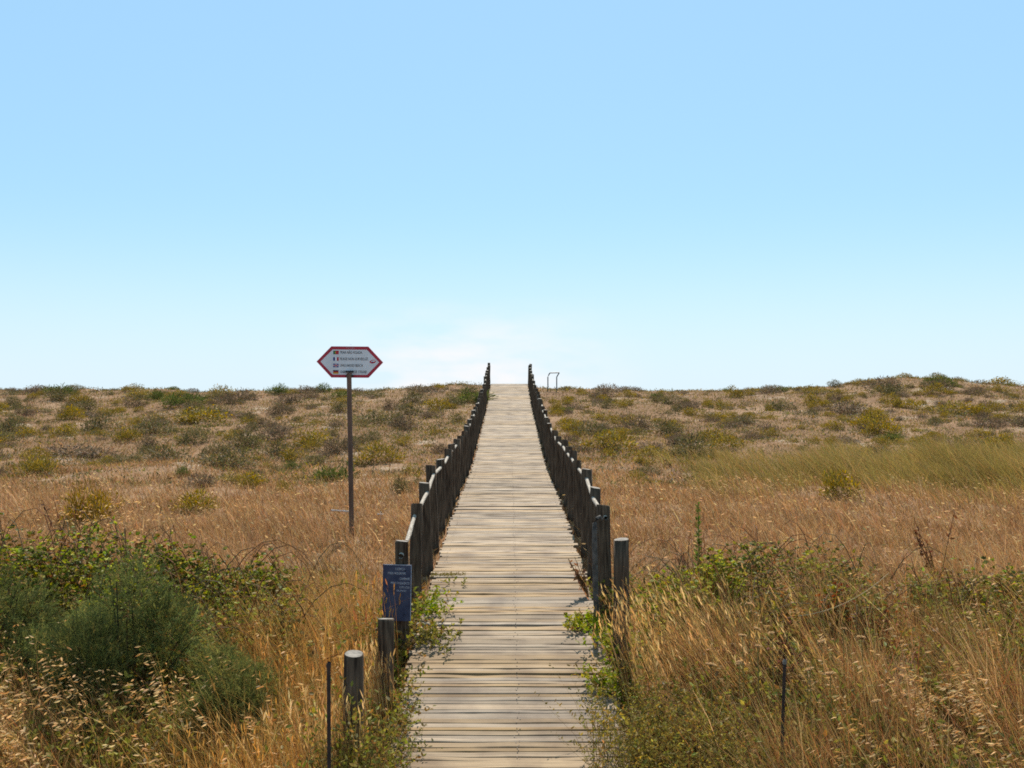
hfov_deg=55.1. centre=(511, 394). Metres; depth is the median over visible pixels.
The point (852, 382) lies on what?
olive shrub
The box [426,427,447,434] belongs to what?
olive shrub
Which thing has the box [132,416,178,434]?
grey green shrub
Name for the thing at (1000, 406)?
yellow flowering shrub
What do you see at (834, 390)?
olive shrub
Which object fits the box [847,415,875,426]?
yellow flowering shrub
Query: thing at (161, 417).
olive shrub
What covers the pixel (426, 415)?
brown shrub
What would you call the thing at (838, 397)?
brown shrub
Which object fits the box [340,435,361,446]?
grey green shrub
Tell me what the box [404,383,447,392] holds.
brown shrub
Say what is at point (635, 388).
brown shrub
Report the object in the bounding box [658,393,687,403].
grey green shrub
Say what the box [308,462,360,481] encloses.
dark green shrub
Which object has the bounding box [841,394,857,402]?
olive shrub
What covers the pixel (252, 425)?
grey green shrub
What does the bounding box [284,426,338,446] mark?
olive shrub
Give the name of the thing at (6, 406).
yellow flowering shrub
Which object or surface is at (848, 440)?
brown shrub
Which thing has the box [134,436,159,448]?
brown shrub
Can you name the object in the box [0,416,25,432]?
grey green shrub
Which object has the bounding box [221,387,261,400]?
brown shrub
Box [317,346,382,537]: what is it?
direction sign
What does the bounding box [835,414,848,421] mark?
olive shrub
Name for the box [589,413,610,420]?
yellow flowering shrub
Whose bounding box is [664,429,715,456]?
grey green shrub
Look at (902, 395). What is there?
brown shrub
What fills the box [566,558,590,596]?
dried weed
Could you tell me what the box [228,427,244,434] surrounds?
olive shrub
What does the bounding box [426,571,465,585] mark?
moss patch
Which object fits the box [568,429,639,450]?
olive shrub
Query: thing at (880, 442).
olive shrub
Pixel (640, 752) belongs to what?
bush
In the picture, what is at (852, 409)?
brown shrub
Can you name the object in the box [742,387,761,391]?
yellow flowering shrub
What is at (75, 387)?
grey green shrub
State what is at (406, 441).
olive shrub
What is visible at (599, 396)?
olive shrub
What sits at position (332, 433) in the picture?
grey green shrub
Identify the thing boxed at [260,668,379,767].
straw tussock
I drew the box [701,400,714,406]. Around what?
olive shrub
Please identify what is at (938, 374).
olive shrub
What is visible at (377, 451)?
olive shrub
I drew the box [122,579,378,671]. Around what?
leafy tangle
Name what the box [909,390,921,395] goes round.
olive shrub
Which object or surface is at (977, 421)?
brown shrub
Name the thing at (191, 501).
yellow flowering shrub
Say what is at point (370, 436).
grey green shrub
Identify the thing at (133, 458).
grey green shrub
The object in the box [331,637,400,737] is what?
straw tussock
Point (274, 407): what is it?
brown shrub
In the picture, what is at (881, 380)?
brown shrub
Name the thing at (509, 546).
boardwalk
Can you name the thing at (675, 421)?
yellow flowering shrub
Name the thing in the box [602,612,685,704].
straw tussock
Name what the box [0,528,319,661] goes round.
leafy tangle
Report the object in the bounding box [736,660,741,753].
wild carrot
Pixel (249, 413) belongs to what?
grey green shrub
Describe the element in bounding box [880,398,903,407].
olive shrub
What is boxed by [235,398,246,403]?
grey green shrub
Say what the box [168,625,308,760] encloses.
gorse bush
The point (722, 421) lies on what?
olive shrub
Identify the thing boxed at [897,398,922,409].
yellow flowering shrub
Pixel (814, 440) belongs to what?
yellow flowering shrub
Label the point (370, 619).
straw tussock
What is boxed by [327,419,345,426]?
brown shrub
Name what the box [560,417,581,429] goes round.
yellow flowering shrub
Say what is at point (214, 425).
scrub
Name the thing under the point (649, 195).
sky
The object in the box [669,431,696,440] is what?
brown shrub
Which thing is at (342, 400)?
olive shrub
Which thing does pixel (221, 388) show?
olive shrub
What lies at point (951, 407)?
yellow flowering shrub
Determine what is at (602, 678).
creeping weed
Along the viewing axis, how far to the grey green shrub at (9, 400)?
40.73 m
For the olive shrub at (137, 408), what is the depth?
38.23 m
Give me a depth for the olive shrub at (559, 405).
36.97 m
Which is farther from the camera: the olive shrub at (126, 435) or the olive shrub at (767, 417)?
the olive shrub at (767, 417)
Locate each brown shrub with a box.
[0,467,10,474]
[1,441,17,445]
[12,407,35,415]
[17,384,55,391]
[21,388,43,394]
[40,425,52,431]
[42,442,120,458]
[72,410,104,417]
[123,397,148,407]
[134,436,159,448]
[145,416,173,426]
[179,473,216,487]
[187,388,199,392]
[213,394,238,404]
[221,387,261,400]
[222,410,250,418]
[229,423,252,431]
[251,416,277,425]
[252,422,295,441]
[265,401,295,414]
[267,424,295,430]
[270,392,300,403]
[292,385,322,393]
[297,391,320,398]
[314,433,361,454]
[316,451,334,459]
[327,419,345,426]
[352,387,365,392]
[382,399,405,409]
[390,416,421,429]
[401,424,414,430]
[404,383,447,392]
[417,409,446,418]
[430,442,447,453]
[562,433,579,441]
[563,408,573,413]
[565,403,583,409]
[570,444,589,452]
[588,388,617,396]
[590,383,628,391]
[621,414,654,430]
[624,386,643,390]
[631,442,664,451]
[662,432,688,445]
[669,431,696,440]
[676,399,700,409]
[698,415,719,421]
[716,419,746,428]
[739,430,764,439]
[756,421,778,432]
[759,385,784,393]
[810,407,825,411]
[821,400,871,415]
[829,394,843,399]
[834,435,862,444]
[855,420,882,432]
[857,376,903,388]
[888,391,910,397]
[919,378,957,390]
[958,386,985,395]
[968,416,1004,428]
[971,411,990,418]
[978,400,991,407]
[995,415,1023,426]
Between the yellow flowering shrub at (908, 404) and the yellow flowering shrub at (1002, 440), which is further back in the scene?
the yellow flowering shrub at (908, 404)
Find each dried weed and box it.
[41,496,92,577]
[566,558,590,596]
[748,617,805,705]
[911,512,957,581]
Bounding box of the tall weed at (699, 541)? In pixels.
[693,502,702,571]
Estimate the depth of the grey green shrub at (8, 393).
43.03 m
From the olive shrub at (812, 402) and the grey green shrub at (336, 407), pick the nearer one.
the grey green shrub at (336, 407)
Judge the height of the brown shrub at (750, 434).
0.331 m
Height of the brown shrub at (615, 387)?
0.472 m
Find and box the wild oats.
[0,488,1023,767]
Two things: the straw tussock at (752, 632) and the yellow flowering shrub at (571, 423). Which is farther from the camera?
the yellow flowering shrub at (571, 423)
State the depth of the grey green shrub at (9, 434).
28.73 m
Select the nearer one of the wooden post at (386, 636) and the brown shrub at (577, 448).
the wooden post at (386, 636)
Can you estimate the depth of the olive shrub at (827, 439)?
27.57 m
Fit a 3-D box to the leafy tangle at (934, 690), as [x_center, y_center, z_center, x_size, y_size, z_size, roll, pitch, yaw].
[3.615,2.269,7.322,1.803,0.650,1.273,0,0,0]
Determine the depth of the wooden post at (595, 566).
9.28 m
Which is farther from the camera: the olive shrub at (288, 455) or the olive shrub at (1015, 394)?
the olive shrub at (1015, 394)
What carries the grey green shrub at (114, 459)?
on the ground at (872, 402)
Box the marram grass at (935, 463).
[619,423,1023,507]
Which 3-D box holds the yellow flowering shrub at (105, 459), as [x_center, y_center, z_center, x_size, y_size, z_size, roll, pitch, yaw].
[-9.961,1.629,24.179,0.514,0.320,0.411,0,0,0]
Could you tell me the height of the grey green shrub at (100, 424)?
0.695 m
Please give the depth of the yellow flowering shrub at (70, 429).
29.69 m
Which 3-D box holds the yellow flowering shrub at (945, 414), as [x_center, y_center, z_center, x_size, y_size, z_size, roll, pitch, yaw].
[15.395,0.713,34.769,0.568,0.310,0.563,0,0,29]
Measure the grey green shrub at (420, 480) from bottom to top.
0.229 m
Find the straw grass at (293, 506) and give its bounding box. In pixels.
[0,457,1023,655]
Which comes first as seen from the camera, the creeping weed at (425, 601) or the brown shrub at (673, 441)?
the creeping weed at (425, 601)
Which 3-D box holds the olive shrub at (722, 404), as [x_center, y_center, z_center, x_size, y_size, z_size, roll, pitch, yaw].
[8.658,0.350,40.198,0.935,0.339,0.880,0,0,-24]
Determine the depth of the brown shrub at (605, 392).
43.27 m
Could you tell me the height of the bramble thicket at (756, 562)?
0.842 m
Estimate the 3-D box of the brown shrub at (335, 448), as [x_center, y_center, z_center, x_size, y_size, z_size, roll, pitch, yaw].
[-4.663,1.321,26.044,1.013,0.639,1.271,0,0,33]
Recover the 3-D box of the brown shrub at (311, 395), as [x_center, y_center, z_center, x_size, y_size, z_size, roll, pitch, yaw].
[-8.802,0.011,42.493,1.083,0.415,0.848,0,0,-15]
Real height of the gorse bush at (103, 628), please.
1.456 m
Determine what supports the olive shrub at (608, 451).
on the ground at (872, 402)
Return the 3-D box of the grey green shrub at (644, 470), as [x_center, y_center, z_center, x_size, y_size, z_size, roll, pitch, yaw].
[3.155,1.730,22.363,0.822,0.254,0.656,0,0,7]
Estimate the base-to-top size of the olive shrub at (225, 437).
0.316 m
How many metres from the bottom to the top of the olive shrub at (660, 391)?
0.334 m
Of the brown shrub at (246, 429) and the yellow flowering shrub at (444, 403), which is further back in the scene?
the yellow flowering shrub at (444, 403)
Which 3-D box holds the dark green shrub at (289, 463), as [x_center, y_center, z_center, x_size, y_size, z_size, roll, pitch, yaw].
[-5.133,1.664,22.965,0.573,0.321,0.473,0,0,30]
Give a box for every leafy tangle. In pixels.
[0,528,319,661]
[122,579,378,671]
[190,598,398,680]
[675,630,842,696]
[846,730,1023,767]
[880,644,1023,755]
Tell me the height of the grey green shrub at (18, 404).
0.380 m
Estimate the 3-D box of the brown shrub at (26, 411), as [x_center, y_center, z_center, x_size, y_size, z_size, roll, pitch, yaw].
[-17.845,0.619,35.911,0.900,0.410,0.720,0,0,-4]
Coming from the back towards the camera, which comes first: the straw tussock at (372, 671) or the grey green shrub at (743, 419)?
the grey green shrub at (743, 419)
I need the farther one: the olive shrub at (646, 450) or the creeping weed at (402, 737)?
the olive shrub at (646, 450)
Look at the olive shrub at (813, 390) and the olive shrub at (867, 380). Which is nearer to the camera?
the olive shrub at (813, 390)
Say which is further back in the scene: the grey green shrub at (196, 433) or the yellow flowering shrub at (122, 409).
the yellow flowering shrub at (122, 409)
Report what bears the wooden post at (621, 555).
on the ground at (872, 402)
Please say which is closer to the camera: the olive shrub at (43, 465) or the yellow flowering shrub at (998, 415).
the olive shrub at (43, 465)
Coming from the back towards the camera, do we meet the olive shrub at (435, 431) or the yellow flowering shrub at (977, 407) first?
the yellow flowering shrub at (977, 407)
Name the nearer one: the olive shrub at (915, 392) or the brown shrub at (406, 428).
the brown shrub at (406, 428)
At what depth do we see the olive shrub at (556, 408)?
35.92 m
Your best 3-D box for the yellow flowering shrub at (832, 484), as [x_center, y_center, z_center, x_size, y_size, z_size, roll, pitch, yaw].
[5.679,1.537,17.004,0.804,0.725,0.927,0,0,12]
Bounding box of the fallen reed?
[798,576,884,616]
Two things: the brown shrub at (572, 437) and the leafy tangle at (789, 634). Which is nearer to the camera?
the leafy tangle at (789, 634)
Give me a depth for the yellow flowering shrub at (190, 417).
33.54 m
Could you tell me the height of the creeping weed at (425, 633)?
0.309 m
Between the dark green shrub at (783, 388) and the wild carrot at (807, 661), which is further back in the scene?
the dark green shrub at (783, 388)
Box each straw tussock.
[3,736,122,767]
[144,698,342,767]
[211,612,391,767]
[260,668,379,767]
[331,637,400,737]
[345,565,400,685]
[580,566,752,685]
[582,564,792,717]
[592,577,686,722]
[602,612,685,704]
[652,562,887,736]
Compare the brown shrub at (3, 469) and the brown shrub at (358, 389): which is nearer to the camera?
the brown shrub at (3, 469)
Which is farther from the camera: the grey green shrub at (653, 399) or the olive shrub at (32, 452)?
the grey green shrub at (653, 399)
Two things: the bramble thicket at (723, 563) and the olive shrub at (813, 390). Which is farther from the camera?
the olive shrub at (813, 390)
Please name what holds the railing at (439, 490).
attached to the boardwalk
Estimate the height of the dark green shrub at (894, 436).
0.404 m
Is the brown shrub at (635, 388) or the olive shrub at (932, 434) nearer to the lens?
the olive shrub at (932, 434)
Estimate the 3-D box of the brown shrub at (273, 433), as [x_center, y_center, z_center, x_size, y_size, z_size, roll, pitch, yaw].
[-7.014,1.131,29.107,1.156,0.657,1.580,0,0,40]
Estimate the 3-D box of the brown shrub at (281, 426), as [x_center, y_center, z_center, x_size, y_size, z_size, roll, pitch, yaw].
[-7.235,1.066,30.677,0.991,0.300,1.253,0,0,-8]
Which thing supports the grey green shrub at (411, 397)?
on the ground at (872, 402)
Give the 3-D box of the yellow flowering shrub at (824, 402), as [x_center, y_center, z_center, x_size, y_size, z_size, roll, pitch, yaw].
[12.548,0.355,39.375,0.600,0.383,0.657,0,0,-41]
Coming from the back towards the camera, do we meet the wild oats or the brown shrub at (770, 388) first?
the brown shrub at (770, 388)
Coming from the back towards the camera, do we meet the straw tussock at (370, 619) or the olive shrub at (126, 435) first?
the olive shrub at (126, 435)
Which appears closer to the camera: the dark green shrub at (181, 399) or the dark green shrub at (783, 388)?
the dark green shrub at (181, 399)
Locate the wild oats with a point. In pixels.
(134, 736)
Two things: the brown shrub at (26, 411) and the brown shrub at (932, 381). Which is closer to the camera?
the brown shrub at (26, 411)
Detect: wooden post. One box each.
[343,650,363,764]
[377,617,394,713]
[592,515,602,615]
[613,538,629,672]
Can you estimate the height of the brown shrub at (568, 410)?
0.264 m
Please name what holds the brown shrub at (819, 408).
on the ground at (872, 402)
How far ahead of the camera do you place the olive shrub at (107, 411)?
37.57 m
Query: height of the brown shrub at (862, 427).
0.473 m
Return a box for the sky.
[0,0,1023,392]
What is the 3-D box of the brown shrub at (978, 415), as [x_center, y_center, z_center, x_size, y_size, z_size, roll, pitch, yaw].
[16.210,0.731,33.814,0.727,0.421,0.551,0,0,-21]
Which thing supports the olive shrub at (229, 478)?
on the ground at (872, 402)
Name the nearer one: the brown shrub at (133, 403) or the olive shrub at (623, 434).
the olive shrub at (623, 434)
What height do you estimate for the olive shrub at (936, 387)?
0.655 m
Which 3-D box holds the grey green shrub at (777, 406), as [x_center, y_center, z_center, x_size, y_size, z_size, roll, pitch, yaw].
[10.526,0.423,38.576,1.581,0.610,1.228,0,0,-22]
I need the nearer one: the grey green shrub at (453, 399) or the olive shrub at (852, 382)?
the grey green shrub at (453, 399)
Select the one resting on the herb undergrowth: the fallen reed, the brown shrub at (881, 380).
the fallen reed
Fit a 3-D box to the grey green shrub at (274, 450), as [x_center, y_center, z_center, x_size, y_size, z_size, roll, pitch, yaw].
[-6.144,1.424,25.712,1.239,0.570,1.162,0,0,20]
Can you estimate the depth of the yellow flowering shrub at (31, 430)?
30.14 m
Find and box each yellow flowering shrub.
[0,401,9,409]
[14,427,42,437]
[27,393,41,398]
[47,420,83,435]
[53,404,86,420]
[98,454,116,463]
[113,406,126,412]
[168,484,221,513]
[172,404,232,423]
[234,469,267,488]
[421,397,452,409]
[431,383,446,388]
[550,409,565,415]
[555,415,569,424]
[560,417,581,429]
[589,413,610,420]
[609,414,619,420]
[613,427,635,433]
[660,419,686,429]
[708,411,727,419]
[723,410,737,417]
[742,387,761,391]
[809,435,823,443]
[816,398,831,406]
[816,463,864,499]
[818,420,845,429]
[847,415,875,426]
[859,414,906,436]
[861,407,885,415]
[887,438,911,444]
[894,373,913,377]
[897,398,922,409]
[907,433,935,445]
[924,399,993,414]
[938,411,953,417]
[964,428,990,436]
[969,402,991,415]
[982,431,1018,448]
[984,400,1008,409]
[985,375,1019,385]
[989,412,1011,420]
[1005,401,1023,412]
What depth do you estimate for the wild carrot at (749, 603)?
7.64 m
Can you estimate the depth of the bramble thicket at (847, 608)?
8.84 m
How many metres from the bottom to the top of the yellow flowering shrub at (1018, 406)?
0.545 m
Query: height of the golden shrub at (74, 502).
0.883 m
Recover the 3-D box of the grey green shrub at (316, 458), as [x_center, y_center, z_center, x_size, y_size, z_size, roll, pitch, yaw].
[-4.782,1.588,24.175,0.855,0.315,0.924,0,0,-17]
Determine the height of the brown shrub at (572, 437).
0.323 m
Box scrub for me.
[0,375,1023,489]
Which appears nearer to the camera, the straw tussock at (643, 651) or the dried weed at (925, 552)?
the straw tussock at (643, 651)
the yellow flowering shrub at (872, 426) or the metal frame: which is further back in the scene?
the metal frame
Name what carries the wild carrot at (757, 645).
on the ground at (872, 402)
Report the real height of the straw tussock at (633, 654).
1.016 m
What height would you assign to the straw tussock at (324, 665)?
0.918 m
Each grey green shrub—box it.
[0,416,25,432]
[0,428,21,441]
[1,390,20,394]
[4,393,24,404]
[7,416,31,422]
[12,401,26,407]
[40,408,54,412]
[42,387,79,400]
[58,401,79,407]
[61,383,92,389]
[73,397,102,409]
[80,411,121,430]
[96,453,142,461]
[104,455,124,463]
[123,453,140,462]
[129,394,144,400]
[130,443,191,461]
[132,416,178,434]
[137,444,155,453]
[175,423,219,443]
[183,399,204,411]
[197,447,259,468]
[198,403,236,417]
[199,440,232,453]
[206,389,234,399]
[226,425,271,447]
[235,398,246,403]
[236,412,259,421]
[244,421,259,430]
[249,438,300,454]
[265,463,287,472]
[299,452,329,464]
[325,429,339,436]
[329,401,353,411]
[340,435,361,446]
[345,407,399,424]
[352,421,369,426]
[353,432,370,443]
[361,389,388,396]
[366,430,385,440]
[385,413,407,425]
[389,403,423,415]
[389,475,414,493]
[398,390,432,403]
[407,477,425,484]
[439,394,463,405]
[450,414,466,422]
[457,383,479,394]
[559,386,575,389]
[569,415,612,435]
[597,400,615,407]
[627,425,645,434]
[636,466,661,473]
[641,418,683,435]
[645,397,662,402]
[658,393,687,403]
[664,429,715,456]
[669,403,683,408]
[726,414,760,424]
[760,384,782,389]
[763,398,798,410]
[804,408,818,413]
[827,379,843,386]
[866,383,906,394]
[905,383,914,387]
[924,415,944,425]
[955,421,970,426]
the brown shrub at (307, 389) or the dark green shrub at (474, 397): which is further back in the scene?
the brown shrub at (307, 389)
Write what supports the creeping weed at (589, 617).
on the boardwalk
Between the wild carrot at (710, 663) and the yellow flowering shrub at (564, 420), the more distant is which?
the yellow flowering shrub at (564, 420)
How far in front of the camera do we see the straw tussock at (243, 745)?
6.22 m
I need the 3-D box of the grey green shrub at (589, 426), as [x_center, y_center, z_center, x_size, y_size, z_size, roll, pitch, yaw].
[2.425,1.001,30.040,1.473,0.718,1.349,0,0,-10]
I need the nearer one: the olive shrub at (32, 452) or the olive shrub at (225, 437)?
the olive shrub at (32, 452)
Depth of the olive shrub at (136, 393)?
43.65 m
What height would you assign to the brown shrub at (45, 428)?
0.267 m
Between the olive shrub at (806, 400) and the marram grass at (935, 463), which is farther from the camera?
the olive shrub at (806, 400)
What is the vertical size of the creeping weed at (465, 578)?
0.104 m
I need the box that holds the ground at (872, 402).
[0,378,1023,767]
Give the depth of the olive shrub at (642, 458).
23.36 m
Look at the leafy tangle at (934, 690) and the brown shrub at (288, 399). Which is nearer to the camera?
the leafy tangle at (934, 690)
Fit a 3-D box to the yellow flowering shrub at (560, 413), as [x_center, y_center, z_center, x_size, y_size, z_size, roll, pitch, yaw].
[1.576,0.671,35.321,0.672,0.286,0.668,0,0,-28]
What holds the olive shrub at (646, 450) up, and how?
on the ground at (872, 402)
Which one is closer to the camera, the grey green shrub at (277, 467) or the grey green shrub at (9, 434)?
the grey green shrub at (277, 467)
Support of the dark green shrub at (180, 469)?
on the ground at (872, 402)
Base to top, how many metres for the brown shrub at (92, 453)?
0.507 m
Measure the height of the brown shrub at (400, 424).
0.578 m
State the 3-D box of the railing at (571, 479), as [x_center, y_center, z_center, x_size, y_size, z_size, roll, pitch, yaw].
[0.876,0.486,28.447,0.211,3.833,37.632,0,0,0]
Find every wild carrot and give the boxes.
[705,662,716,733]
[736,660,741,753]
[738,634,745,723]
[746,602,752,696]
[753,626,760,706]
[755,644,761,711]
[768,631,774,735]
[803,660,809,728]
[803,667,813,751]
[817,639,825,722]
[825,671,835,753]
[841,627,846,706]
[856,635,865,712]
[871,699,880,759]
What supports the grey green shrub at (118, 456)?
on the ground at (872, 402)
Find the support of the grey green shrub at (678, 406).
on the ground at (872, 402)
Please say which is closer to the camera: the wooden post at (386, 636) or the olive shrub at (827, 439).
the wooden post at (386, 636)
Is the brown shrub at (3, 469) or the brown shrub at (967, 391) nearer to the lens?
the brown shrub at (3, 469)
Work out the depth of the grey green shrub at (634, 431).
30.37 m
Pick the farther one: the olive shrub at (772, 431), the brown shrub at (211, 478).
the olive shrub at (772, 431)
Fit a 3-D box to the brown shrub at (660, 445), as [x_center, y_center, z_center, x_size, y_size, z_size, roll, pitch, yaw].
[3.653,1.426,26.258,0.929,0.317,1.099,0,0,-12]
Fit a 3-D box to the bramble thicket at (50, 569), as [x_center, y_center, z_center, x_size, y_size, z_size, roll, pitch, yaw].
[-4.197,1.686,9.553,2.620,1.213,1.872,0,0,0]
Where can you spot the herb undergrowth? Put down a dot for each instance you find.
(158, 710)
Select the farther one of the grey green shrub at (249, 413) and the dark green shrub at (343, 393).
the dark green shrub at (343, 393)
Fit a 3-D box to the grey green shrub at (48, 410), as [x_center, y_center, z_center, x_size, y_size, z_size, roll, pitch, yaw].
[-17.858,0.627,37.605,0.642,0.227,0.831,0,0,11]
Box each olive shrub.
[11,453,61,476]
[19,446,58,457]
[20,455,60,469]
[68,390,90,402]
[93,407,116,415]
[110,425,142,441]
[119,382,146,390]
[125,389,161,397]
[131,406,144,411]
[149,413,166,420]
[164,391,188,395]
[207,383,235,397]
[207,470,252,483]
[222,432,235,439]
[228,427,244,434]
[240,416,259,423]
[275,481,295,491]
[279,447,315,461]
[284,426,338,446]
[300,440,321,449]
[330,396,346,403]
[347,439,407,464]
[355,443,372,450]
[392,435,415,446]
[401,463,424,474]
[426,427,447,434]
[548,406,565,412]
[549,403,562,408]
[551,399,574,404]
[552,417,583,431]
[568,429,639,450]
[595,394,611,398]
[599,447,614,455]
[611,398,633,405]
[613,389,636,396]
[613,430,635,439]
[619,414,640,423]
[625,468,648,479]
[630,444,674,456]
[632,456,652,464]
[655,388,672,393]
[679,406,706,415]
[698,427,736,440]
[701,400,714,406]
[704,435,748,449]
[714,399,734,405]
[715,418,730,424]
[725,385,746,397]
[740,411,755,416]
[754,426,782,436]
[758,414,777,419]
[782,437,800,442]
[798,386,825,393]
[803,392,826,402]
[803,400,818,405]
[822,387,850,392]
[822,435,839,444]
[825,392,840,398]
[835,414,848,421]
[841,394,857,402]
[850,378,863,384]
[856,408,895,423]
[857,378,877,384]
[869,435,891,446]
[876,391,901,402]
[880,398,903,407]
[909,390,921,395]
[919,382,954,395]
[922,432,944,436]
[929,372,947,377]
[991,385,1010,392]
[1008,392,1020,397]
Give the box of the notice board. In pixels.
[382,564,411,620]
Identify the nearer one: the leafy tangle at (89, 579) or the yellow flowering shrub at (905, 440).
the leafy tangle at (89, 579)
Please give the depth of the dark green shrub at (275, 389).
43.85 m
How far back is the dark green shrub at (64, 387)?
43.68 m
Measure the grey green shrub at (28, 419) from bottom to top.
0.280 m
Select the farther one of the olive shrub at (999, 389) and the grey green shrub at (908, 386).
the grey green shrub at (908, 386)
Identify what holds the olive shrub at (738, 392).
on the ground at (872, 402)
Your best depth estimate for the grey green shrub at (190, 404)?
38.11 m
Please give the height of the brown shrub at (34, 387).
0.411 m
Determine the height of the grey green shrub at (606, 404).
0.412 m
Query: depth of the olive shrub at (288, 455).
24.50 m
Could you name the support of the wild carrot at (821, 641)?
on the ground at (872, 402)
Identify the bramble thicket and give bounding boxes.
[0,508,58,589]
[0,508,220,638]
[104,538,362,633]
[610,538,801,647]
[648,520,955,612]
[722,569,950,655]
[890,553,1023,635]
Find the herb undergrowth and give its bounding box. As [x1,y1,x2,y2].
[0,553,1023,767]
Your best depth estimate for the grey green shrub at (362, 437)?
27.98 m
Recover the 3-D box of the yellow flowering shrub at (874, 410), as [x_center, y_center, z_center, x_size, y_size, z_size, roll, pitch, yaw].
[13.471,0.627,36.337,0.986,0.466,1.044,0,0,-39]
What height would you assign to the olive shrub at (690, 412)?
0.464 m
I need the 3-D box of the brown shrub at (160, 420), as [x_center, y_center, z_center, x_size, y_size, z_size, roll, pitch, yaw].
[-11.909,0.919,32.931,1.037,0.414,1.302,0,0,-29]
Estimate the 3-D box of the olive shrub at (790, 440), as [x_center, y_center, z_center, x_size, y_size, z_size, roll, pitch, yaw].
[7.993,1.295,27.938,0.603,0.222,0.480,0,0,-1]
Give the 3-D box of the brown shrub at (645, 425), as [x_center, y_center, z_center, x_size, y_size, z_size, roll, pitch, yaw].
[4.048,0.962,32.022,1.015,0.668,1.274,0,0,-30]
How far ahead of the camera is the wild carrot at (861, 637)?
7.19 m
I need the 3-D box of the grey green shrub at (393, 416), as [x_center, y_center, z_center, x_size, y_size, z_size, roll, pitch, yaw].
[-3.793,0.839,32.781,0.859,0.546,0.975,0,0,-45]
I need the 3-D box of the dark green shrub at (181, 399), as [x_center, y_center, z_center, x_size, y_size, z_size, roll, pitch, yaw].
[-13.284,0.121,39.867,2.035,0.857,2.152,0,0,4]
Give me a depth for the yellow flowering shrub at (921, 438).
27.69 m
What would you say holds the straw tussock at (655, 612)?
on the ground at (872, 402)
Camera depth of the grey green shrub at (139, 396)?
41.81 m
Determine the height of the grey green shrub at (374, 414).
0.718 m
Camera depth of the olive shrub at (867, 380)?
45.64 m
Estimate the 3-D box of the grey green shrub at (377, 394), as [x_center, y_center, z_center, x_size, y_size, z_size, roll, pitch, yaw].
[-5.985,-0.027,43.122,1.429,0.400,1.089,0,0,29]
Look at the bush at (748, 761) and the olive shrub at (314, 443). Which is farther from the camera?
the olive shrub at (314, 443)
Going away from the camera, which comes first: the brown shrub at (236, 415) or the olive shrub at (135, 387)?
the brown shrub at (236, 415)
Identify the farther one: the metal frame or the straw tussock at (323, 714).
the metal frame
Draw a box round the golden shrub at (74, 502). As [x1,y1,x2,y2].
[57,473,125,528]
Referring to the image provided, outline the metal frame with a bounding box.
[547,372,558,389]
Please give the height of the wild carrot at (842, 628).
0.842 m
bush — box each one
[0,556,83,697]
[1,541,217,719]
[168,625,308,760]
[534,653,775,767]
[626,717,840,767]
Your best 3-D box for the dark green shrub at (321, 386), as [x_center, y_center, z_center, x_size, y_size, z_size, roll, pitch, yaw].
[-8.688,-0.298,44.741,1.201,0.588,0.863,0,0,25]
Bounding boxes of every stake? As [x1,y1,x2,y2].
[326,661,330,767]
[780,659,786,766]
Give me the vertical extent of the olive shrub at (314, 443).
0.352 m
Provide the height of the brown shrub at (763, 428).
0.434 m
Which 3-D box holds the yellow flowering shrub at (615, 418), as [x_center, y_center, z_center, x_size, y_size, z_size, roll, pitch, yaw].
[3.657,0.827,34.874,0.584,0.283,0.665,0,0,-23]
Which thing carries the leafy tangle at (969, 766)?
on the ground at (872, 402)
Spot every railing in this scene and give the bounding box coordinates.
[395,363,489,660]
[528,364,611,618]
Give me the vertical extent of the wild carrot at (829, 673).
0.776 m
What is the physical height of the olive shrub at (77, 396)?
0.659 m
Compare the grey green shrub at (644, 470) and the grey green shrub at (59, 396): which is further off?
the grey green shrub at (59, 396)
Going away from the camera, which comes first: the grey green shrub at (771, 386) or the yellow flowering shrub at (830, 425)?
the yellow flowering shrub at (830, 425)
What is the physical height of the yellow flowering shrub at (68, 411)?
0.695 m
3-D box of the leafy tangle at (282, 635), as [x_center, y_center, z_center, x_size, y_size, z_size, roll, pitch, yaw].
[-1.991,2.166,8.228,1.130,0.569,1.969,0,0,-44]
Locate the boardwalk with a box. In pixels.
[387,384,634,767]
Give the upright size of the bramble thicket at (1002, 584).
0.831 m
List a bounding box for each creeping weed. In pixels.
[267,662,424,767]
[333,693,442,767]
[339,662,436,767]
[399,617,463,658]
[409,586,463,634]
[438,576,466,585]
[563,606,612,637]
[564,612,656,663]
[567,656,655,707]
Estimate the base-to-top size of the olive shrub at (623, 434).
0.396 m
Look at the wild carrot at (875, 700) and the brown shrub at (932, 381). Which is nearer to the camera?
the wild carrot at (875, 700)
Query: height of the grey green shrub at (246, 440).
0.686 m
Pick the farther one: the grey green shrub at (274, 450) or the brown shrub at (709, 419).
the brown shrub at (709, 419)
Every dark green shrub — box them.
[40,382,79,394]
[144,388,164,399]
[158,388,208,405]
[175,461,190,476]
[264,382,292,393]
[283,459,301,469]
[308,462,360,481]
[312,382,331,391]
[331,389,355,396]
[451,387,498,402]
[772,386,789,391]
[876,430,906,441]
[920,373,958,385]
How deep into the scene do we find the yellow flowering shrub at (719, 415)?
34.79 m
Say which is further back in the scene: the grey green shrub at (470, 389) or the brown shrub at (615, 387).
the brown shrub at (615, 387)
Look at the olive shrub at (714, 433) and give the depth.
28.66 m

